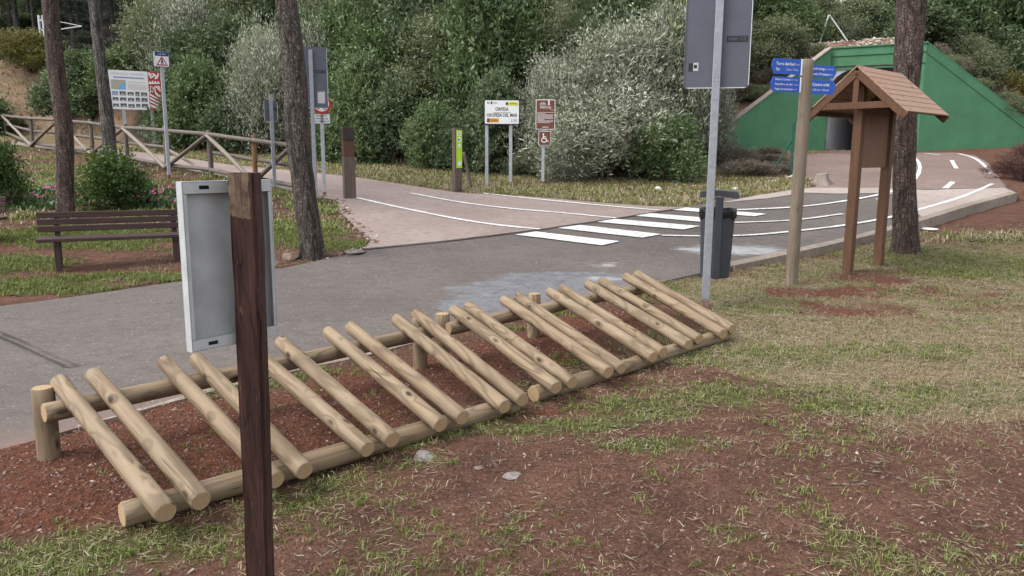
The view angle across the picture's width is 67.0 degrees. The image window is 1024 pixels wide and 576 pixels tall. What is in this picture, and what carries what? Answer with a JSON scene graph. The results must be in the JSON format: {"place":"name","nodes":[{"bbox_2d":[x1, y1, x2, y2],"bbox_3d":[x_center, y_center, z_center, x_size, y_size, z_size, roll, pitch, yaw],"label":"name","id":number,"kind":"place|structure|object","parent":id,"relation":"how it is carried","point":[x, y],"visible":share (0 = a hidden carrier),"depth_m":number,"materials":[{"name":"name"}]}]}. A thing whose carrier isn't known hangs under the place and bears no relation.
{"place":"outdoors","nodes":[
{"label":"outdoors","id":0,"kind":"place"},
{"bbox_2d":[11,141,679,248],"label":"path","id":1,"kind":"structure","parent":0,"point":[391,226],"depth_m":15.42,"materials":[{"name":"grey concrete"}]},
{"bbox_2d":[0,146,1013,449],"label":"road","id":2,"kind":"structure","parent":0,"point":[484,276],"depth_m":8.97,"materials":[{"name":"grey asphalt"}]},
{"bbox_2d":[515,231,617,244],"bbox_3d":[0.875,-0.811,12.513,1.682,0.095,0.465,6,11,32],"label":"crossing marking","id":3,"kind":"object","parent":2,"relation":"on","point":[571,238],"visible":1,"depth_m":12.46,"materials":[{"name":"paint"}]},
{"bbox_2d":[560,225,658,237],"bbox_3d":[1.646,-0.972,13.159,1.713,0.098,0.501,7,12,33],"label":"crossing marking","id":4,"kind":"object","parent":2,"relation":"on","point":[611,231],"visible":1,"depth_m":13.11,"materials":[{"name":"paint"}]},
{"bbox_2d":[599,219,696,228],"bbox_3d":[2.437,-1.151,13.880,1.748,0.090,0.503,5,11,27],"label":"crossing marking","id":5,"kind":"object","parent":2,"relation":"on","point":[651,224],"visible":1,"depth_m":13.89,"materials":[{"name":"paint"}]},
{"bbox_2d":[730,192,1017,269],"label":"kerb","id":6,"kind":"structure","parent":2,"relation":"on","point":[946,215],"depth_m":13.38,"materials":[{"name":"concrete"}]},
{"bbox_2d":[0,0,1023,575],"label":"ground","id":7,"kind":"structure","parent":0,"point":[680,502],"depth_m":4.07,"materials":[{"name":"soil"}]},
{"bbox_2d":[0,91,36,134],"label":"bank bush","id":8,"kind":"object","parent":7,"relation":"on","point":[14,121],"visible":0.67,"depth_m":38.41,"materials":[{"name":"green plant"}]},
{"bbox_2d":[0,131,44,206],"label":"round bush","id":9,"kind":"object","parent":7,"relation":"on","point":[8,174],"visible":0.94,"depth_m":15.55,"materials":[{"name":"green plant"}]},
{"bbox_2d":[0,24,70,72],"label":"bank bush","id":10,"kind":"object","parent":7,"relation":"on","point":[30,52],"visible":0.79,"depth_m":39.67,"materials":[{"name":"green plant"}]},
{"bbox_2d":[23,48,80,118],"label":"evergreen shrub","id":11,"kind":"object","parent":7,"relation":"on","point":[38,98],"visible":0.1,"depth_m":36.16,"materials":[{"name":"green plant"}]},
{"bbox_2d":[41,0,75,218],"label":"pine tree","id":12,"kind":"object","parent":7,"relation":"on","point":[65,149],"visible":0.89,"depth_m":13.83,"materials":[{"name":"brown plant"}]},
{"bbox_2d":[28,0,108,49],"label":"pine tree","id":13,"kind":"object","parent":7,"relation":"on","point":[78,6],"visible":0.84,"depth_m":55.80,"materials":[{"name":"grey plant"}]},
{"bbox_2d":[38,44,104,120],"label":"evergreen shrub","id":14,"kind":"object","parent":7,"relation":"on","point":[82,98],"visible":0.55,"depth_m":34.51,"materials":[{"name":"green plant"}]},
{"bbox_2d":[0,184,176,210],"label":"ground cover","id":15,"kind":"object","parent":7,"relation":"on","point":[44,202],"visible":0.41,"depth_m":15.66,"materials":[{"name":"green plant"}]},
{"bbox_2d":[88,0,116,157],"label":"pine tree","id":16,"kind":"object","parent":7,"relation":"on","point":[108,130],"visible":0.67,"depth_m":16.27,"materials":[{"name":"brown plant"}]},
{"bbox_2d":[35,209,180,271],"bbox_3d":[-5.263,-0.641,10.339,1.850,0.764,0.511,-5,11,-27],"label":"park bench","id":17,"kind":"object","parent":7,"relation":"on","point":[57,239],"visible":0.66,"depth_m":10.28,"materials":[{"name":"brown wood"}]},
{"bbox_2d":[78,39,153,93],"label":"evergreen shrub","id":18,"kind":"object","parent":7,"relation":"on","point":[114,62],"visible":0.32,"depth_m":33.58,"materials":[{"name":"green plant"}]},
{"bbox_2d":[74,143,160,210],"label":"round bush","id":19,"kind":"object","parent":7,"relation":"on","point":[116,177],"visible":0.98,"depth_m":15.08,"materials":[{"name":"green plant"}]},
{"bbox_2d":[108,70,161,149],"bbox_3d":[-13.826,-6.355,28.548,1.722,3.194,0.106,-5,11,-30],"label":"information board","id":20,"kind":"object","parent":7,"relation":"on","point":[133,90],"visible":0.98,"depth_m":28.35,"materials":[{"name":"white metal"}]},
{"bbox_2d":[104,0,171,71],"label":"evergreen shrub","id":21,"kind":"object","parent":7,"relation":"on","point":[131,19],"visible":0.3,"depth_m":33.30,"materials":[{"name":"green plant"}]},
{"bbox_2d":[0,113,291,187],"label":"rustic fence","id":22,"kind":"object","parent":7,"relation":"on","point":[208,135],"visible":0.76,"depth_m":21.89,"materials":[{"name":"brown wood"}]},
{"bbox_2d":[153,51,170,178],"bbox_3d":[-8.956,-4.319,20.005,0.345,3.456,0.114,-7,12,-36],"label":"warning sign","id":23,"kind":"object","parent":7,"relation":"on","point":[161,60],"visible":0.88,"depth_m":19.87,"materials":[{"name":"metal"}]},
{"bbox_2d":[134,68,190,149],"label":"evergreen shrub","id":24,"kind":"object","parent":7,"relation":"on","point":[147,114],"visible":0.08,"depth_m":29.42,"materials":[{"name":"green plant"}]},
{"bbox_2d":[121,0,233,72],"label":"silver bush","id":25,"kind":"object","parent":7,"relation":"on","point":[180,16],"visible":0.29,"depth_m":32.54,"materials":[{"name":"green plant"}]},
{"bbox_2d":[147,13,220,76],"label":"evergreen shrub","id":26,"kind":"object","parent":7,"relation":"on","point":[175,46],"visible":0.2,"depth_m":31.89,"materials":[{"name":"green plant"}]},
{"bbox_2d":[142,43,232,152],"bbox_3d":[-11.982,-7.076,29.202,3.468,4.243,3.530,0,10,-4],"label":"evergreen shrub","id":27,"kind":"object","parent":7,"relation":"on","point":[195,85],"visible":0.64,"depth_m":28.50,"materials":[{"name":"green plant"}]},
{"bbox_2d":[172,0,268,85],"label":"evergreen shrub","id":28,"kind":"object","parent":7,"relation":"on","point":[220,43],"visible":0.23,"depth_m":31.28,"materials":[{"name":"green plant"}]},
{"bbox_2d":[0,159,440,301],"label":"litter","id":29,"kind":"object","parent":7,"relation":"on","point":[129,251],"visible":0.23,"depth_m":10.75,"materials":[{"name":"brown plant"}]},
{"bbox_2d":[175,172,277,575],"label":"sign post","id":30,"kind":"object","parent":7,"relation":"on","point":[226,241],"visible":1,"depth_m":2.49,"materials":[{"name":"wood"}]},
{"bbox_2d":[189,89,269,153],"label":"evergreen shrub","id":31,"kind":"object","parent":7,"relation":"on","point":[214,123],"visible":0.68,"depth_m":27.73,"materials":[{"name":"green plant"}]},
{"bbox_2d":[211,0,276,39],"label":"evergreen shrub","id":32,"kind":"object","parent":7,"relation":"on","point":[243,4],"visible":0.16,"depth_m":33.24,"materials":[{"name":"green plant"}]},
{"bbox_2d":[77,343,412,430],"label":"kerb","id":33,"kind":"structure","parent":7,"relation":"on","point":[140,410],"depth_m":5.10,"materials":[{"name":"concrete"}]},
{"bbox_2d":[212,6,285,154],"bbox_3d":[-9.060,-7.293,27.852,3.352,5.578,3.873,-9,13,-44],"label":"silver bush","id":34,"kind":"object","parent":7,"relation":"on","point":[250,91],"visible":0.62,"depth_m":27.22,"materials":[{"name":"green plant"}]},
{"bbox_2d":[264,94,277,191],"bbox_3d":[-5.516,-3.209,17.851,0.300,2.450,0.073,-5,11,-31],"label":"road sign","id":35,"kind":"object","parent":7,"relation":"on","point":[270,111],"visible":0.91,"depth_m":17.76,"materials":[{"name":"metal"}]},
{"bbox_2d":[30,309,527,527],"bbox_3d":[-1.111,0.673,4.554,1.463,0.574,2.666,10,13,43],"label":"bike rack","id":36,"kind":"object","parent":7,"relation":"on","point":[153,500],"visible":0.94,"depth_m":4.19,"materials":[{"name":"beige wood"}]},
{"bbox_2d":[246,0,326,34],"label":"evergreen shrub","id":37,"kind":"object","parent":7,"relation":"on","point":[263,15],"visible":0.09,"depth_m":32.90,"materials":[{"name":"green plant"}]},
{"bbox_2d":[260,6,337,141],"bbox_3d":[-7.486,-7.583,27.620,3.213,5.324,3.174,-6,12,-34],"label":"silver bush","id":38,"kind":"object","parent":7,"relation":"on","point":[311,42],"visible":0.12,"depth_m":27.09,"materials":[{"name":"green plant"}]},
{"bbox_2d":[275,0,326,260],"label":"pine tree","id":39,"kind":"object","parent":7,"relation":"on","point":[298,143],"visible":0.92,"depth_m":10.59,"materials":[{"name":"brown plant"}]},
{"bbox_2d":[0,225,601,330],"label":"grass","id":40,"kind":"structure","parent":7,"relation":"on","point":[23,264],"depth_m":10.51,"materials":[{"name":"green plant"}]},
{"bbox_2d":[303,47,328,200],"bbox_3d":[-4.087,-3.201,15.918,0.640,3.401,0.073,-2,10,-11],"label":"road sign","id":41,"kind":"object","parent":7,"relation":"on","point":[316,70],"visible":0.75,"depth_m":15.79,"materials":[{"name":"metal"}]},
{"bbox_2d":[315,97,331,196],"bbox_3d":[-4.159,-3.005,17.030,0.435,2.476,0.056,-2,10,-13],"label":"road sign","id":42,"kind":"object","parent":7,"relation":"on","point":[322,118],"visible":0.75,"depth_m":16.93,"materials":[{"name":"white metal"}]},
{"bbox_2d":[309,93,347,162],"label":"evergreen shrub","id":43,"kind":"object","parent":7,"relation":"on","point":[317,146],"visible":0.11,"depth_m":24.88,"materials":[{"name":"green plant"}]},
{"bbox_2d":[302,0,373,68],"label":"evergreen shrub","id":44,"kind":"object","parent":7,"relation":"on","point":[343,12],"visible":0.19,"depth_m":27.54,"materials":[{"name":"green plant"}]},
{"bbox_2d":[341,127,355,198],"bbox_3d":[-3.562,-2.626,16.886,0.262,1.725,0.154,-5,11,-29],"label":"sleeper post","id":45,"kind":"object","parent":7,"relation":"on","point":[348,168],"visible":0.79,"depth_m":16.81,"materials":[{"name":"brown wood"}]},
{"bbox_2d":[309,40,391,164],"bbox_3d":[-4.876,-5.837,24.788,2.598,4.168,2.702,6,11,31],"label":"evergreen shrub","id":46,"kind":"object","parent":7,"relation":"on","point":[354,74],"visible":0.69,"depth_m":24.30,"materials":[{"name":"green plant"}]},
{"bbox_2d":[323,17,420,96],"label":"evergreen shrub","id":47,"kind":"object","parent":7,"relation":"on","point":[371,37],"visible":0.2,"depth_m":25.64,"materials":[{"name":"green plant"}]},
{"bbox_2d":[353,72,421,164],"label":"evergreen shrub","id":48,"kind":"object","parent":7,"relation":"on","point":[393,112],"visible":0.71,"depth_m":23.91,"materials":[{"name":"green plant"}]},
{"bbox_2d":[373,0,444,98],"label":"evergreen shrub","id":49,"kind":"object","parent":7,"relation":"on","point":[401,11],"visible":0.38,"depth_m":25.38,"materials":[{"name":"green plant"}]},
{"bbox_2d":[360,3,468,110],"bbox_3d":[-2.418,-7.457,25.231,4.306,3.864,4.870,6,11,30],"label":"evergreen shrub","id":50,"kind":"object","parent":7,"relation":"on","point":[424,74],"visible":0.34,"depth_m":24.38,"materials":[{"name":"green plant"}]},
{"bbox_2d":[398,92,459,168],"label":"evergreen shrub","id":51,"kind":"object","parent":7,"relation":"on","point":[421,126],"visible":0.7,"depth_m":22.84,"materials":[{"name":"green plant"}]},
{"bbox_2d":[426,110,482,169],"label":"evergreen shrub","id":52,"kind":"object","parent":7,"relation":"on","point":[445,138],"visible":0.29,"depth_m":22.36,"materials":[{"name":"green plant"}]},
{"bbox_2d":[452,128,461,191],"bbox_3d":[-1.285,-2.907,18.169,0.192,1.676,0.190,-5,11,-29],"label":"sleeper post","id":53,"kind":"object","parent":7,"relation":"on","point":[456,159],"visible":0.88,"depth_m":18.08,"materials":[{"name":"brown wood"}]},
{"bbox_2d":[428,0,543,116],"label":"evergreen shrub","id":54,"kind":"object","parent":7,"relation":"on","point":[470,51],"visible":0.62,"depth_m":22.88,"materials":[{"name":"green plant"}]},
{"bbox_2d":[448,60,536,173],"bbox_3d":[-0.547,-4.786,22.006,2.552,3.264,2.496,1,10,6],"label":"evergreen shrub","id":55,"kind":"object","parent":7,"relation":"on","point":[473,124],"visible":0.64,"depth_m":21.48,"materials":[{"name":"green plant"}]},
{"bbox_2d":[0,274,1003,541],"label":"clods","id":56,"kind":"object","parent":7,"relation":"on","point":[112,422],"visible":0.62,"depth_m":4.41,"materials":[{"name":"brown soil"}]},
{"bbox_2d":[484,99,519,185],"bbox_3d":[-0.256,-3.481,19.305,0.882,2.374,0.100,0,10,-1],"label":"town sign","id":57,"kind":"object","parent":7,"relation":"on","point":[501,112],"visible":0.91,"depth_m":19.13,"materials":[{"name":"white metal"}]},
{"bbox_2d":[464,13,558,110],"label":"evergreen shrub","id":58,"kind":"object","parent":7,"relation":"on","point":[525,39],"visible":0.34,"depth_m":22.86,"materials":[{"name":"green plant"}]},
{"bbox_2d":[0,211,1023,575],"bbox_3d":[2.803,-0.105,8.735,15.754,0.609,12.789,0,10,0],"label":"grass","id":59,"kind":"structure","parent":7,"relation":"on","point":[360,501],"depth_m":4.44,"materials":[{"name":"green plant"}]},
{"bbox_2d":[0,209,1023,575],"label":"dry grass","id":60,"kind":"structure","parent":7,"relation":"on","point":[298,494],"depth_m":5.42,"materials":[{"name":"beige plant"}]},
{"bbox_2d":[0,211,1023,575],"bbox_3d":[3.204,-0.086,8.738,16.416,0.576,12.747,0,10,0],"label":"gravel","id":61,"kind":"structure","parent":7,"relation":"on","point":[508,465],"depth_m":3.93,"materials":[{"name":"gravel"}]},
{"bbox_2d":[0,216,1023,575],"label":"litter","id":62,"kind":"object","parent":7,"relation":"on","point":[570,476],"visible":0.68,"depth_m":3.73,"materials":[{"name":"brown plant"}]},
{"bbox_2d":[0,146,1023,242],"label":"dry grass","id":63,"kind":"structure","parent":7,"relation":"on","point":[549,184],"depth_m":19.30,"materials":[{"name":"green plant"}]},
{"bbox_2d":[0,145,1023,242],"bbox_3d":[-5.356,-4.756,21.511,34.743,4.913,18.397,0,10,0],"label":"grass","id":64,"kind":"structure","parent":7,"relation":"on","point":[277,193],"depth_m":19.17,"materials":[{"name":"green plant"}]},
{"bbox_2d":[0,229,1023,575],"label":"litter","id":65,"kind":"object","parent":7,"relation":"on","point":[578,477],"visible":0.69,"depth_m":3.70,"materials":[{"name":"brown plant"}]},
{"bbox_2d":[499,145,549,176],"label":"evergreen shrub","id":66,"kind":"object","parent":7,"relation":"on","point":[524,167],"visible":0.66,"depth_m":21.21,"materials":[{"name":"green plant"}]},
{"bbox_2d":[516,0,566,43],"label":"evergreen shrub","id":67,"kind":"object","parent":7,"relation":"on","point":[537,3],"visible":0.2,"depth_m":25.02,"materials":[{"name":"green plant"}]},
{"bbox_2d":[536,99,554,183],"bbox_3d":[0.827,-3.511,19.391,0.483,2.362,0.078,1,10,2],"label":"greenway sign","id":68,"kind":"object","parent":7,"relation":"on","point":[544,112],"visible":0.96,"depth_m":19.25,"materials":[{"name":"brown metal"}]},
{"bbox_2d":[501,45,609,170],"bbox_3d":[1.305,-4.900,21.440,3.451,3.631,3.040,-8,13,-39],"label":"silver bush","id":69,"kind":"object","parent":7,"relation":"on","point":[549,73],"visible":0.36,"depth_m":21.00,"materials":[{"name":"green plant"}]},
{"bbox_2d":[530,0,596,74],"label":"evergreen shrub","id":70,"kind":"object","parent":7,"relation":"on","point":[564,24],"visible":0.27,"depth_m":23.10,"materials":[{"name":"green plant"}]},
{"bbox_2d":[528,0,603,42],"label":"evergreen shrub","id":71,"kind":"object","parent":7,"relation":"on","point":[558,3],"visible":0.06,"depth_m":24.40,"materials":[{"name":"green plant"}]},
{"bbox_2d":[527,124,605,182],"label":"silver bush","id":72,"kind":"object","parent":7,"relation":"on","point":[567,172],"visible":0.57,"depth_m":19.95,"materials":[{"name":"green plant"}]},
{"bbox_2d":[435,270,735,401],"bbox_3d":[0.872,0.328,6.641,1.588,0.577,3.414,8,12,38],"label":"bike rack","id":73,"kind":"object","parent":7,"relation":"on","point":[551,377],"visible":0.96,"depth_m":6.17,"materials":[{"name":"beige wood"}]},
{"bbox_2d":[513,54,697,180],"bbox_3d":[2.503,-4.485,20.902,5.178,3.458,5.243,0,10,-2],"label":"silver bush","id":74,"kind":"object","parent":7,"relation":"on","point":[605,136],"visible":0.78,"depth_m":19.91,"materials":[{"name":"green plant"}]},
{"bbox_2d":[558,0,685,85],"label":"evergreen shrub","id":75,"kind":"object","parent":7,"relation":"on","point":[621,6],"visible":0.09,"depth_m":22.48,"materials":[{"name":"green plant"}]},
{"bbox_2d":[540,1,708,148],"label":"silver bush","id":76,"kind":"object","parent":7,"relation":"on","point":[627,50],"visible":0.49,"depth_m":20.84,"materials":[{"name":"green plant"}]},
{"bbox_2d":[624,0,709,121],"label":"bush","id":77,"kind":"object","parent":7,"relation":"on","point":[678,26],"visible":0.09,"depth_m":21.70,"materials":[{"name":"green plant"}]},
{"bbox_2d":[621,106,717,183],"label":"evergreen shrub","id":78,"kind":"object","parent":7,"relation":"on","point":[672,159],"visible":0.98,"depth_m":19.87,"materials":[{"name":"green plant"}]},
{"bbox_2d":[632,0,734,151],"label":"silver bush","id":79,"kind":"object","parent":7,"relation":"on","point":[701,106],"visible":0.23,"depth_m":21.47,"materials":[{"name":"green plant"}]},
{"bbox_2d":[689,88,744,159],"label":"silver bush","id":80,"kind":"object","parent":7,"relation":"on","point":[724,113],"visible":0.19,"depth_m":23.97,"materials":[{"name":"green plant"}]},
{"bbox_2d":[683,0,752,308],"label":"road sign","id":81,"kind":"object","parent":7,"relation":"on","point":[718,33],"visible":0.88,"depth_m":7.82,"materials":[{"name":"metal"}]},
{"bbox_2d":[700,189,739,278],"bbox_3d":[2.223,-0.584,8.356,0.406,0.945,0.300,3,10,15],"label":"litter bin","id":82,"kind":"object","parent":7,"relation":"on","point":[723,231],"visible":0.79,"depth_m":8.26,"materials":[{"name":"plastic"}]},
{"bbox_2d":[707,144,764,168],"bbox_3d":[6.964,-4.063,24.175,2.304,0.930,1.614,-7,12,-37],"label":"dry brush","id":83,"kind":"object","parent":7,"relation":"on","point":[735,154],"visible":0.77,"depth_m":23.83,"materials":[{"name":"plant"}]},
{"bbox_2d":[716,156,783,178],"bbox_3d":[6.625,-3.335,21.605,2.304,0.697,1.614,-2,10,-13],"label":"dry brush","id":84,"kind":"object","parent":7,"relation":"on","point":[754,167],"visible":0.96,"depth_m":21.49,"materials":[{"name":"plant"}]},
{"bbox_2d":[738,17,769,89],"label":"embankment shrub","id":85,"kind":"object","parent":7,"relation":"on","point":[751,71],"visible":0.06,"depth_m":32.14,"materials":[{"name":"green plant"}]},
{"bbox_2d":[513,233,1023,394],"bbox_3d":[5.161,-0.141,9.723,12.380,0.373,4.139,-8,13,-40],"label":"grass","id":86,"kind":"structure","parent":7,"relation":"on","point":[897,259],"depth_m":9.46,"materials":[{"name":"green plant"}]},
{"bbox_2d":[751,0,787,64],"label":"embankment shrub","id":87,"kind":"object","parent":7,"relation":"on","point":[761,8],"visible":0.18,"depth_m":33.42,"materials":[{"name":"green plant"}]},
{"bbox_2d":[749,11,816,70],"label":"embankment shrub","id":88,"kind":"object","parent":7,"relation":"on","point":[787,35],"visible":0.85,"depth_m":31.99,"materials":[{"name":"green plant"}]},
{"bbox_2d":[755,0,843,43],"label":"embankment shrub","id":89,"kind":"object","parent":7,"relation":"on","point":[804,11],"visible":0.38,"depth_m":33.22,"materials":[{"name":"green plant"}]},
{"bbox_2d":[770,58,836,285],"bbox_3d":[3.528,-1.272,9.601,0.974,3.023,0.169,-2,10,-12],"label":"fingerpost","id":90,"kind":"object","parent":7,"relation":"on","point":[805,86],"visible":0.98,"depth_m":9.44,"materials":[{"name":"brown wood"}]},
{"bbox_2d":[617,232,1023,396],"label":"dry grass","id":91,"kind":"structure","parent":7,"relation":"on","point":[938,315],"depth_m":7.96,"materials":[{"name":"beige plant"}]},
{"bbox_2d":[802,0,870,42],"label":"embankment shrub","id":92,"kind":"object","parent":7,"relation":"on","point":[827,5],"visible":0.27,"depth_m":34.95,"materials":[{"name":"green plant"}]},
{"bbox_2d":[826,0,895,40],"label":"embankment shrub","id":93,"kind":"object","parent":7,"relation":"on","point":[872,3],"visible":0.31,"depth_m":35.74,"materials":[{"name":"green plant"}]},
{"bbox_2d":[724,41,1023,152],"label":"tunnel portal","id":94,"kind":"object","parent":7,"relation":"on","point":[974,108],"visible":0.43,"depth_m":30.44,"materials":[{"name":"green paint"}]},
{"bbox_2d":[810,65,948,273],"bbox_3d":[4.948,-1.503,10.657,1.431,2.919,1.364,-8,13,-42],"label":"notice kiosk","id":95,"kind":"object","parent":7,"relation":"on","point":[870,104],"visible":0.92,"depth_m":10.38,"materials":[{"name":"brown wood"}]},
{"bbox_2d":[889,0,926,254],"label":"pine tree","id":96,"kind":"object","parent":7,"relation":"on","point":[910,20],"visible":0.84,"depth_m":11.72,"materials":[{"name":"brown plant"}]},
{"bbox_2d":[880,0,978,52],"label":"embankment shrub","id":97,"kind":"object","parent":7,"relation":"on","point":[944,20],"visible":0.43,"depth_m":32.33,"materials":[{"name":"green plant"}]},
{"bbox_2d":[929,0,1012,53],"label":"embankment shrub","id":98,"kind":"object","parent":7,"relation":"on","point":[978,14],"visible":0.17,"depth_m":33.17,"materials":[{"name":"green plant"}]},
{"bbox_2d":[941,26,1019,88],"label":"embankment shrub","id":99,"kind":"object","parent":7,"relation":"on","point":[982,54],"visible":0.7,"depth_m":31.84,"materials":[{"name":"green plant"}]},
{"bbox_2d":[978,24,1023,94],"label":"embankment shrub","id":100,"kind":"object","parent":7,"relation":"on","point":[1012,40],"visible":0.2,"depth_m":32.99,"materials":[{"name":"green plant"}]},
{"bbox_2d":[978,152,1023,181],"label":"dead brush","id":101,"kind":"object","parent":7,"relation":"on","point":[1017,166],"visible":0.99,"depth_m":21.34,"materials":[{"name":"plant"}]},
{"bbox_2d":[981,0,1023,40],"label":"leafy tree","id":102,"kind":"object","parent":7,"relation":"on","point":[1013,9],"visible":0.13,"depth_m":34.79,"materials":[{"name":"green plant"}]},
{"bbox_2d":[990,69,1023,109],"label":"embankment shrub","id":103,"kind":"object","parent":7,"relation":"on","point":[1013,83],"visible":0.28,"depth_m":31.82,"materials":[{"name":"green plant"}]},
{"bbox_2d":[726,188,1012,215],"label":"pavement","id":104,"kind":"structure","parent":0,"point":[925,198],"depth_m":17.99,"materials":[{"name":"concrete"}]},
{"bbox_2d":[806,153,1003,188],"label":"footpath","id":105,"kind":"structure","parent":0,"point":[940,171],"depth_m":23.26,"materials":[{"name":"beige concrete"}]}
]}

